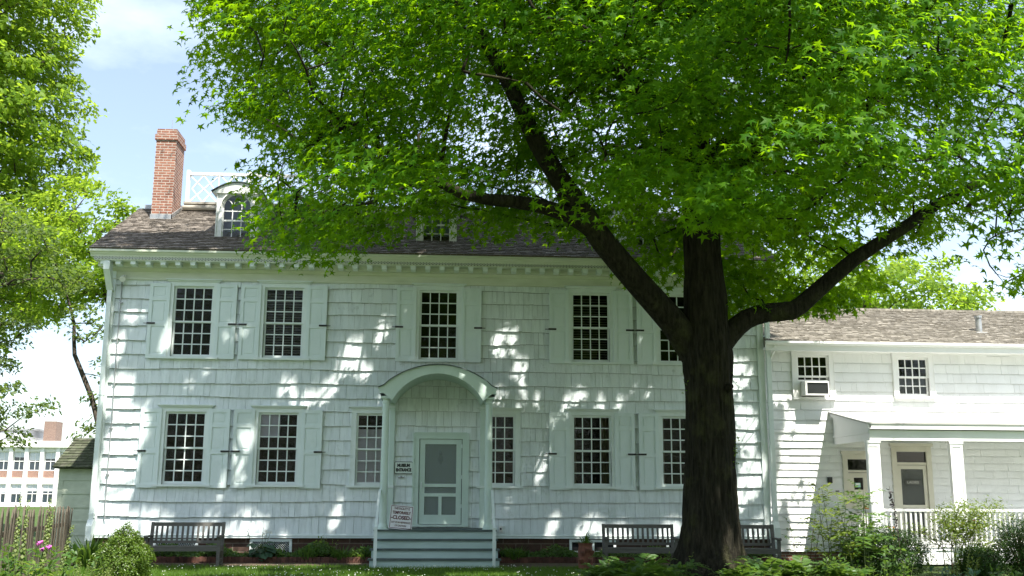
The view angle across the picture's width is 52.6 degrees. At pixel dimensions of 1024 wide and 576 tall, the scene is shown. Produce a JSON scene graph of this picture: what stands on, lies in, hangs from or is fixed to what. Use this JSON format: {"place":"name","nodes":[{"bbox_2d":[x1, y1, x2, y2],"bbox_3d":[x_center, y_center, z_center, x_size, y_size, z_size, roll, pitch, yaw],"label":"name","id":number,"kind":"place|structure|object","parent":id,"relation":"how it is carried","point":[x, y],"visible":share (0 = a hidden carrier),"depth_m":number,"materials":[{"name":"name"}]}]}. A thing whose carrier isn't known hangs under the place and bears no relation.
{"place":"outdoors","nodes":[
{"label":"outdoors","id":0,"kind":"place"},
{"bbox_2d":[0,421,72,506],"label":"office building","id":1,"kind":"structure","parent":0,"point":[30,474],"depth_m":110.23,"materials":[{"name":"white paint"}]},
{"bbox_2d":[0,484,5,502],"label":"window","id":2,"kind":"structure","parent":1,"relation":"in","point":[2,486],"depth_m":109.79,"materials":[{"name":"white glass"}]},
{"bbox_2d":[0,451,8,470],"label":"window","id":3,"kind":"structure","parent":1,"relation":"in","point":[4,455],"depth_m":110.42,"materials":[{"name":"white glass"}]},
{"bbox_2d":[10,484,21,502],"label":"window","id":4,"kind":"structure","parent":1,"relation":"in","point":[15,494],"depth_m":109.86,"materials":[{"name":"white glass"}]},
{"bbox_2d":[13,452,24,470],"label":"window","id":5,"kind":"structure","parent":1,"relation":"in","point":[18,463],"depth_m":110.50,"materials":[{"name":"white glass"}]},
{"bbox_2d":[25,484,36,502],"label":"window","id":6,"kind":"structure","parent":1,"relation":"in","point":[31,492],"depth_m":109.96,"materials":[{"name":"white glass"}]},
{"bbox_2d":[28,452,39,470],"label":"window","id":7,"kind":"structure","parent":1,"relation":"in","point":[34,460],"depth_m":110.61,"materials":[{"name":"white glass"}]},
{"bbox_2d":[41,484,52,502],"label":"window","id":8,"kind":"structure","parent":1,"relation":"in","point":[47,489],"depth_m":110.07,"materials":[{"name":"white glass"}]},
{"bbox_2d":[44,452,55,470],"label":"window","id":9,"kind":"structure","parent":1,"relation":"in","point":[50,457],"depth_m":110.72,"materials":[{"name":"white glass"}]},
{"bbox_2d":[32,561,113,575],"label":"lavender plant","id":10,"kind":"object","parent":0,"point":[108,572],"visible":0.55,"depth_m":14.52,"materials":[{"name":"green plant"}]},
{"bbox_2d":[6,563,877,575],"bbox_3d":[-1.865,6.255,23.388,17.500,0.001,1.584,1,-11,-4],"label":"lawn","id":11,"kind":"structure","parent":0,"point":[500,564],"depth_m":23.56,"materials":[{"name":"green plant"}]},
{"bbox_2d":[144,522,225,565],"bbox_3d":[-7.298,5.704,23.120,1.642,0.936,0.721,2,-11,-7],"label":"garden bench","id":12,"kind":"object","parent":11,"relation":"on","point":[218,548],"visible":0.88,"depth_m":23.36,"materials":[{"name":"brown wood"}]},
{"bbox_2d":[0,507,1019,575],"bbox_3d":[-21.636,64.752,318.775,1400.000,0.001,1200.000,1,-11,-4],"label":"ground","id":13,"kind":"structure","parent":0,"point":[934,572],"depth_m":24.25,"materials":[{"name":"green plant"}]},
{"bbox_2d":[4,496,25,570],"bbox_3d":[-6.296,3.443,13.236,0.475,1.574,0.404,1,-11,-4],"label":"foxglove","id":14,"kind":"object","parent":13,"relation":"on","point":[15,550],"visible":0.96,"depth_m":13.24,"materials":[{"name":"green plant"}]},
{"bbox_2d":[10,500,36,575],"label":"foxglove","id":15,"kind":"object","parent":13,"relation":"on","point":[22,549],"visible":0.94,"depth_m":12.85,"materials":[{"name":"green plant"}]},
{"bbox_2d":[14,560,58,575],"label":"leafy perennial","id":16,"kind":"object","parent":13,"relation":"on","point":[34,562],"visible":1,"depth_m":11.32,"materials":[{"name":"green plant"}]},
{"bbox_2d":[0,505,72,575],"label":"picket fence","id":17,"kind":"object","parent":13,"relation":"on","point":[7,534],"visible":0.68,"depth_m":17.87,"materials":[{"name":"brown wood"}]},
{"bbox_2d":[26,506,56,572],"bbox_3d":[-5.952,3.447,12.960,0.430,1.426,0.451,1,-11,-4],"label":"foxglove","id":18,"kind":"object","parent":13,"relation":"on","point":[47,536],"visible":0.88,"depth_m":13.05,"materials":[{"name":"green plant"}]},
{"bbox_2d":[32,498,51,575],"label":"foxglove","id":19,"kind":"object","parent":13,"relation":"on","point":[46,526],"visible":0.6,"depth_m":13.57,"materials":[{"name":"green plant"}]},
{"bbox_2d":[0,199,89,450],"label":"locust tree","id":20,"kind":"object","parent":13,"relation":"on","point":[16,281],"visible":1,"depth_m":29.22,"materials":[{"name":"green plant"}]},
{"bbox_2d":[0,543,99,575],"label":"leafy perennial","id":21,"kind":"object","parent":13,"relation":"on","point":[9,562],"visible":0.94,"depth_m":12.61,"materials":[{"name":"green plant"}]},
{"bbox_2d":[0,0,108,353],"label":"oak tree","id":22,"kind":"object","parent":13,"relation":"on","point":[19,116],"visible":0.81,"depth_m":40.50,"materials":[{"name":"green plant"}]},
{"bbox_2d":[40,539,72,565],"bbox_3d":[-9.818,5.644,22.180,0.829,0.668,0.852,7,-13,-30],"label":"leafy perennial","id":23,"kind":"object","parent":13,"relation":"on","point":[70,548],"visible":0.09,"depth_m":22.25,"materials":[{"name":"green plant"}]},
{"bbox_2d":[54,524,74,575],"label":"foxglove","id":24,"kind":"object","parent":13,"relation":"on","point":[66,547],"visible":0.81,"depth_m":13.34,"materials":[{"name":"green plant"}]},
{"bbox_2d":[32,248,104,442],"bbox_3d":[-13.439,3.252,31.954,3.523,9.153,2.010,1,-11,-4],"label":"slender tree","id":25,"kind":"object","parent":13,"relation":"on","point":[89,391],"visible":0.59,"depth_m":32.32,"materials":[{"name":"green plant"}]},
{"bbox_2d":[0,168,143,327],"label":"maple tree","id":26,"kind":"object","parent":13,"relation":"on","point":[80,247],"visible":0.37,"depth_m":35.85,"materials":[{"name":"green plant"}]},
{"bbox_2d":[52,438,94,550],"bbox_3d":[-11.604,5.928,29.997,2.300,3.131,3.240,1,-11,-4],"label":"lean to shed","id":27,"kind":"object","parent":13,"relation":"on","point":[73,463],"visible":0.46,"depth_m":28.70,"materials":[{"name":"green paint"}]},
{"bbox_2d":[67,531,107,567],"bbox_3d":[-9.130,5.662,22.556,1.925,0.781,2.044,1,-11,-4],"label":"daylily clump","id":28,"kind":"object","parent":13,"relation":"on","point":[85,554],"visible":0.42,"depth_m":22.12,"materials":[{"name":"green plant"}]},
{"bbox_2d":[84,519,157,575],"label":"boxwood shrub","id":29,"kind":"object","parent":13,"relation":"on","point":[127,553],"visible":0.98,"depth_m":16.70,"materials":[{"name":"green plant"}]},
{"bbox_2d":[111,556,370,562],"bbox_3d":[-6.549,6.295,23.933,6.821,0.188,0.123,1,-11,-4],"label":"brick edging","id":30,"kind":"object","parent":13,"relation":"on","point":[183,559],"visible":0.46,"depth_m":23.93,"materials":[{"name":"red brick"}]},
{"bbox_2d":[151,564,573,575],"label":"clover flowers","id":31,"kind":"object","parent":13,"relation":"on","point":[367,568],"visible":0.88,"depth_m":21.18,"materials":[{"name":"white plant"}]},
{"bbox_2d":[85,120,780,567],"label":"shingled house","id":32,"kind":"structure","parent":13,"relation":"on","point":[527,398],"depth_m":25.83,"materials":[{"name":"paint"}]},
{"bbox_2d":[119,275,125,281],"bbox_3d":[-9.659,-0.241,25.767,0.161,0.213,0.282,1,-11,-4],"label":"floodlight","id":33,"kind":"object","parent":32,"relation":"attached to","point":[122,278],"visible":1,"depth_m":25.67,"materials":[{"name":"white paint"}]},
{"bbox_2d":[153,539,197,544],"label":"basement window","id":34,"kind":"structure","parent":32,"relation":"in","point":[153,539],"depth_m":24.82,"materials":[{"name":"paint"}]},
{"bbox_2d":[151,404,215,486],"bbox_3d":[-7.973,3.828,25.228,1.380,1.970,0.217,1,-11,-4],"label":"window","id":35,"kind":"structure","parent":32,"relation":"in","point":[167,409],"depth_m":25.26,"materials":[{"name":"paint"}]},
{"bbox_2d":[160,278,222,359],"bbox_3d":[-7.958,0.775,25.833,1.380,2.005,0.217,1,-11,-4],"label":"window","id":36,"kind":"structure","parent":32,"relation":"in","point":[176,284],"depth_m":25.87,"materials":[{"name":"paint"}]},
{"bbox_2d":[249,539,291,552],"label":"basement window","id":37,"kind":"structure","parent":32,"relation":"in","point":[286,544],"depth_m":24.96,"materials":[{"name":"paint"}]},
{"bbox_2d":[246,405,307,486],"bbox_3d":[-5.739,3.869,25.380,1.380,1.970,0.235,1,-11,-4],"label":"window","id":38,"kind":"structure","parent":32,"relation":"in","point":[267,417],"depth_m":25.44,"materials":[{"name":"paint"}]},
{"bbox_2d":[253,280,312,360],"bbox_3d":[-5.729,0.832,26.064,1.380,2.005,0.395,1,-11,-4],"label":"window","id":39,"kind":"structure","parent":32,"relation":"in","point":[267,285],"depth_m":26.08,"materials":[{"name":"paint"}]},
{"bbox_2d":[346,406,394,487],"bbox_3d":[-3.469,3.909,25.526,1.150,1.970,0.235,1,-11,-4],"label":"window","id":40,"kind":"structure","parent":32,"relation":"in","point":[365,444],"depth_m":25.56,"materials":[{"name":"paint"}]},
{"bbox_2d":[388,505,413,528],"bbox_3d":[-2.561,5.300,23.957,0.530,0.540,0.012,7,-21,-7],"label":"closed sign","id":41,"kind":"object","parent":32,"relation":"on","point":[401,516],"visible":1,"depth_m":23.95,"materials":[{"name":"white paper"}]},
{"bbox_2d":[394,462,411,473],"bbox_3d":[-2.661,4.413,25.449,0.440,0.300,0.027,1,-11,-4],"label":"entrance sign","id":42,"kind":"object","parent":32,"relation":"attached to","point":[403,467],"visible":1,"depth_m":25.44,"materials":[{"name":"white"}]},
{"bbox_2d":[410,283,466,362],"bbox_3d":[-1.852,0.883,26.226,1.380,2.005,0.217,1,-11,-4],"label":"window","id":43,"kind":"structure","parent":32,"relation":"in","point":[430,288],"depth_m":26.27,"materials":[{"name":"paint"}]},
{"bbox_2d":[418,439,461,523],"bbox_3d":[-1.754,4.746,25.447,1.042,2.045,0.102,1,-11,-4],"label":"screen door","id":44,"kind":"structure","parent":32,"relation":"in","point":[422,519],"depth_m":25.41,"materials":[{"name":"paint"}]},
{"bbox_2d":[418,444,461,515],"bbox_3d":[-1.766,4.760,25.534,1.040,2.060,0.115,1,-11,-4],"label":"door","id":45,"kind":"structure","parent":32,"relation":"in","point":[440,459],"depth_m":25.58,"materials":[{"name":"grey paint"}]},
{"bbox_2d":[476,407,523,487],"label":"window","id":46,"kind":"structure","parent":32,"relation":"in","point":[515,413],"depth_m":25.77,"materials":[{"name":"paint"}]},
{"bbox_2d":[564,285,618,364],"bbox_3d":[2.004,0.968,26.561,1.380,2.005,0.395,1,-11,-4],"label":"window","id":47,"kind":"structure","parent":32,"relation":"in","point":[590,291],"depth_m":26.59,"materials":[{"name":"paint"}]},
{"bbox_2d":[564,408,620,488],"bbox_3d":[1.988,4.086,25.949,1.380,2.100,0.407,1,-11,-4],"label":"window","id":48,"kind":"structure","parent":32,"relation":"in","point":[607,423],"depth_m":25.96,"materials":[{"name":"paint"}]},
{"bbox_2d":[569,540,615,552],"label":"basement window","id":49,"kind":"structure","parent":32,"relation":"in","point":[573,544],"depth_m":25.45,"materials":[{"name":"paint"}]},
{"bbox_2d":[652,287,683,365],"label":"window","id":50,"kind":"structure","parent":32,"relation":"in","point":[677,291],"depth_m":26.54,"materials":[{"name":"paint"}]},
{"bbox_2d":[653,409,685,488],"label":"window","id":51,"kind":"structure","parent":32,"relation":"in","point":[663,414],"depth_m":26.06,"materials":[{"name":"paint"}]},
{"bbox_2d":[153,553,776,557],"bbox_3d":[-1.803,6.391,24.733,16.400,0.070,0.854,1,-11,-4],"label":"soil bed","id":52,"kind":"object","parent":13,"relation":"on","point":[369,556],"visible":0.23,"depth_m":24.71,"materials":[{"name":"brown soil"}]},
{"bbox_2d":[141,540,372,557],"bbox_3d":[-6.607,6.176,24.409,6.751,0.477,1.035,1,-11,-4],"label":"ground cover","id":53,"kind":"object","parent":52,"relation":"on","point":[231,553],"visible":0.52,"depth_m":24.21,"materials":[{"name":"green plant"}]},
{"bbox_2d":[246,526,276,561],"bbox_3d":[-5.837,5.974,24.250,0.780,0.800,0.881,1,-11,-4],"label":"hosta","id":54,"kind":"object","parent":52,"relation":"on","point":[260,554],"visible":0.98,"depth_m":24.04,"materials":[{"name":"green plant"}]},
{"bbox_2d":[294,545,321,559],"bbox_3d":[-4.822,6.150,24.187,1.053,0.340,0.876,-7,-13,32],"label":"grassy clump","id":55,"kind":"object","parent":52,"relation":"on","point":[309,554],"visible":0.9,"depth_m":24.06,"materials":[{"name":"green plant"}]},
{"bbox_2d":[314,536,337,552],"bbox_3d":[-4.436,6.097,24.482,0.535,0.528,0.514,-9,-15,40],"label":"leafy perennial","id":56,"kind":"object","parent":52,"relation":"on","point":[326,542],"visible":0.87,"depth_m":24.39,"materials":[{"name":"green plant"}]},
{"bbox_2d":[330,545,353,559],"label":"grassy clump","id":57,"kind":"object","parent":52,"relation":"on","point":[338,554],"visible":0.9,"depth_m":24.13,"materials":[{"name":"green plant"}]},
{"bbox_2d":[351,546,370,559],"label":"grassy clump","id":58,"kind":"object","parent":52,"relation":"on","point":[362,554],"visible":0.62,"depth_m":24.11,"materials":[{"name":"green plant"}]},
{"bbox_2d":[503,545,529,559],"bbox_3d":[0.072,6.233,24.522,0.893,0.354,1.025,1,-11,-4],"label":"grassy clump","id":59,"kind":"object","parent":52,"relation":"on","point":[511,556],"visible":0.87,"depth_m":24.37,"materials":[{"name":"green plant"}]},
{"bbox_2d":[499,543,776,557],"bbox_3d":[3.019,6.365,25.015,6.694,0.384,1.018,1,-11,-4],"label":"ground cover","id":60,"kind":"object","parent":52,"relation":"on","point":[550,552],"visible":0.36,"depth_m":24.73,"materials":[{"name":"green plant"}]},
{"bbox_2d":[578,543,594,569],"bbox_3d":[1.597,5.800,22.419,0.361,0.560,0.407,1,-11,-4],"label":"strawberry pot","id":61,"kind":"object","parent":13,"relation":"on","point":[585,551],"visible":0.93,"depth_m":22.32,"materials":[{"name":"ceramic"}]},
{"bbox_2d":[578,532,595,543],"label":"spider plant","id":62,"kind":"object","parent":61,"relation":"in","point":[587,539],"visible":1,"depth_m":22.45,"materials":[{"name":"green plant"}]},
{"bbox_2d":[167,0,1023,575],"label":"sweetgum tree","id":63,"kind":"object","parent":13,"relation":"on","point":[709,142],"visible":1,"depth_m":16.44,"materials":[{"name":"green plant"}]},
{"bbox_2d":[569,556,642,575],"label":"fern","id":64,"kind":"object","parent":13,"relation":"on","point":[595,570],"visible":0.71,"depth_m":17.81,"materials":[{"name":"green plant"}]},
{"bbox_2d":[588,553,676,575],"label":"fern","id":65,"kind":"object","parent":13,"relation":"on","point":[632,571],"visible":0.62,"depth_m":17.56,"materials":[{"name":"green plant"}]},
{"bbox_2d":[602,524,678,565],"bbox_3d":[2.863,5.776,23.232,1.642,0.936,0.721,0,-11,-1],"label":"garden bench","id":66,"kind":"object","parent":13,"relation":"on","point":[606,549],"visible":0.86,"depth_m":23.48,"materials":[{"name":"grey wood"}]},
{"bbox_2d":[500,557,782,562],"bbox_3d":[3.096,6.465,24.552,6.759,0.187,0.122,1,-11,-4],"label":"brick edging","id":67,"kind":"object","parent":13,"relation":"on","point":[545,560],"visible":0.31,"depth_m":24.38,"materials":[{"name":"red brick"}]},
{"bbox_2d":[639,565,686,575],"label":"fern","id":68,"kind":"object","parent":13,"relation":"on","point":[657,569],"visible":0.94,"depth_m":17.00,"materials":[{"name":"green plant"}]},
{"bbox_2d":[624,559,712,575],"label":"fern","id":69,"kind":"object","parent":13,"relation":"on","point":[678,565],"visible":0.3,"depth_m":18.16,"materials":[{"name":"green plant"}]},
{"bbox_2d":[708,566,770,575],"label":"fern","id":70,"kind":"object","parent":13,"relation":"on","point":[743,571],"visible":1,"depth_m":17.64,"materials":[{"name":"green plant"}]},
{"bbox_2d":[741,525,781,566],"bbox_3d":[5.137,5.787,23.231,1.642,0.936,0.721,0,-11,0],"label":"garden bench","id":71,"kind":"object","parent":13,"relation":"on","point":[773,551],"visible":0.4,"depth_m":23.47,"materials":[{"name":"grey wood"}]},
{"bbox_2d":[725,556,815,575],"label":"fern","id":72,"kind":"object","parent":13,"relation":"on","point":[774,568],"visible":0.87,"depth_m":17.96,"materials":[{"name":"green plant"}]},
{"bbox_2d":[784,501,829,567],"bbox_3d":[5.762,4.955,20.448,0.948,1.497,0.925,-7,-13,32],"label":"ash sapling","id":73,"kind":"object","parent":13,"relation":"on","point":[796,545],"visible":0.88,"depth_m":20.53,"materials":[{"name":"green plant"}]},
{"bbox_2d":[762,555,857,575],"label":"fern","id":74,"kind":"object","parent":13,"relation":"on","point":[794,562],"visible":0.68,"depth_m":18.12,"materials":[{"name":"green plant"}]},
{"bbox_2d":[805,561,860,575],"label":"fern","id":75,"kind":"object","parent":13,"relation":"on","point":[835,571],"visible":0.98,"depth_m":17.68,"materials":[{"name":"green plant"}]},
{"bbox_2d":[799,481,881,563],"bbox_3d":[6.331,4.694,20.121,1.483,1.886,1.613,1,-11,-4],"label":"ash sapling","id":76,"kind":"object","parent":13,"relation":"on","point":[839,532],"visible":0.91,"depth_m":20.05,"materials":[{"name":"green plant"}]},
{"bbox_2d":[817,564,875,575],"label":"fern","id":77,"kind":"object","parent":13,"relation":"on","point":[851,571],"visible":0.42,"depth_m":18.60,"materials":[{"name":"green plant"}]},
{"bbox_2d":[820,481,913,575],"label":"ash sapling","id":78,"kind":"object","parent":13,"relation":"on","point":[869,527],"visible":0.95,"depth_m":19.88,"materials":[{"name":"green plant"}]},
{"bbox_2d":[822,548,917,575],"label":"leafy perennial","id":79,"kind":"object","parent":13,"relation":"on","point":[900,573],"visible":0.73,"depth_m":18.76,"materials":[{"name":"green plant"}]},
{"bbox_2d":[763,240,1005,310],"bbox_3d":[13.793,3.719,40.843,13.049,11.939,9.029,1,-11,-4],"label":"beech tree","id":80,"kind":"object","parent":13,"relation":"on","point":[902,270],"visible":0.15,"depth_m":39.71,"materials":[{"name":"green plant"}]},
{"bbox_2d":[837,523,934,575],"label":"boxwood shrub","id":81,"kind":"object","parent":13,"relation":"on","point":[906,541],"visible":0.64,"depth_m":20.34,"materials":[{"name":"green plant"}]},
{"bbox_2d":[763,308,1023,563],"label":"annex house","id":82,"kind":"structure","parent":13,"relation":"on","point":[932,400],"depth_m":26.54,"materials":[{"name":"paint"}]},
{"bbox_2d":[791,351,836,399],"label":"window","id":83,"kind":"structure","parent":82,"relation":"in","point":[829,356],"depth_m":26.75,"materials":[{"name":"paint"}]},
{"bbox_2d":[798,380,829,396],"bbox_3d":[7.740,2.564,26.537,0.840,0.450,0.425,1,-11,-4],"label":"air conditioner","id":84,"kind":"object","parent":82,"relation":"on","point":[815,388],"visible":1,"depth_m":26.36,"materials":[{"name":"white paint"}]},
{"bbox_2d":[827,477,832,482],"bbox_3d":[8.041,4.857,26.215,0.110,0.150,0.067,1,-11,-4],"label":"key box","id":85,"kind":"object","parent":82,"relation":"attached to","point":[829,480],"visible":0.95,"depth_m":26.19,"materials":[{"name":"black metal"}]},
{"bbox_2d":[833,488,840,494],"bbox_3d":[8.217,5.149,26.191,0.200,0.170,0.023,1,-11,-4],"label":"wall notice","id":86,"kind":"object","parent":82,"relation":"attached to","point":[836,489],"depth_m":26.19,"materials":[{"name":"white"}]},
{"bbox_2d":[848,473,868,527],"bbox_3d":[8.851,5.556,26.202,0.660,1.740,0.048,1,-11,-4],"label":"door","id":87,"kind":"structure","parent":82,"relation":"in","point":[851,476],"depth_m":26.27,"materials":[{"name":"beige paint"}]},
{"bbox_2d":[905,480,920,484],"bbox_3d":[10.195,4.942,26.362,0.400,0.110,0.015,1,-11,-4],"label":"ladies sign","id":88,"kind":"object","parent":82,"relation":"attached to","point":[912,482],"visible":1,"depth_m":26.36,"materials":[{"name":"grey"}]},
{"bbox_2d":[897,465,930,541],"bbox_3d":[10.190,5.478,26.287,0.760,1.940,0.030,1,-11,-4],"label":"screen door","id":89,"kind":"structure","parent":82,"relation":"in","point":[911,496],"depth_m":26.33,"materials":[{"name":"beige paint"}]},
{"bbox_2d":[891,353,937,398],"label":"window","id":90,"kind":"structure","parent":82,"relation":"in","point":[905,386],"depth_m":26.95,"materials":[{"name":"paint"}]},
{"bbox_2d":[917,547,980,575],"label":"leafy perennial","id":91,"kind":"object","parent":13,"relation":"on","point":[957,568],"visible":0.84,"depth_m":19.71,"materials":[{"name":"green plant"}]},
{"bbox_2d":[899,495,1018,575],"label":"rose bush","id":92,"kind":"object","parent":13,"relation":"on","point":[963,524],"visible":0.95,"depth_m":20.95,"materials":[{"name":"green plant"}]},
{"bbox_2d":[928,565,1004,575],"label":"leafy perennial","id":93,"kind":"object","parent":13,"relation":"on","point":[970,572],"visible":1,"depth_m":17.75,"materials":[{"name":"green plant"}]},
{"bbox_2d":[952,544,1008,575],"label":"boxwood shrub","id":94,"kind":"object","parent":13,"relation":"on","point":[988,557],"visible":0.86,"depth_m":20.00,"materials":[{"name":"green plant"}]},
{"bbox_2d":[988,565,1022,575],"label":"leafy perennial","id":95,"kind":"object","parent":13,"relation":"on","point":[1012,573],"visible":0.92,"depth_m":18.34,"materials":[{"name":"green plant"}]},
{"bbox_2d":[990,512,1023,575],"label":"boxwood shrub","id":96,"kind":"object","parent":13,"relation":"on","point":[1013,558],"visible":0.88,"depth_m":20.40,"materials":[{"name":"green plant"}]},
{"bbox_2d":[0,0,1023,440],"label":"sky","id":97,"kind":"structure","parent":0,"point":[131,70],"materials":[{"name":"blue"}]},
{"bbox_2d":[887,488,901,562],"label":"dried spire","id":98,"kind":"structure","parent":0,"point":[892,505],"depth_m":20.11,"materials":[{"name":"brown plant"}]}
]}

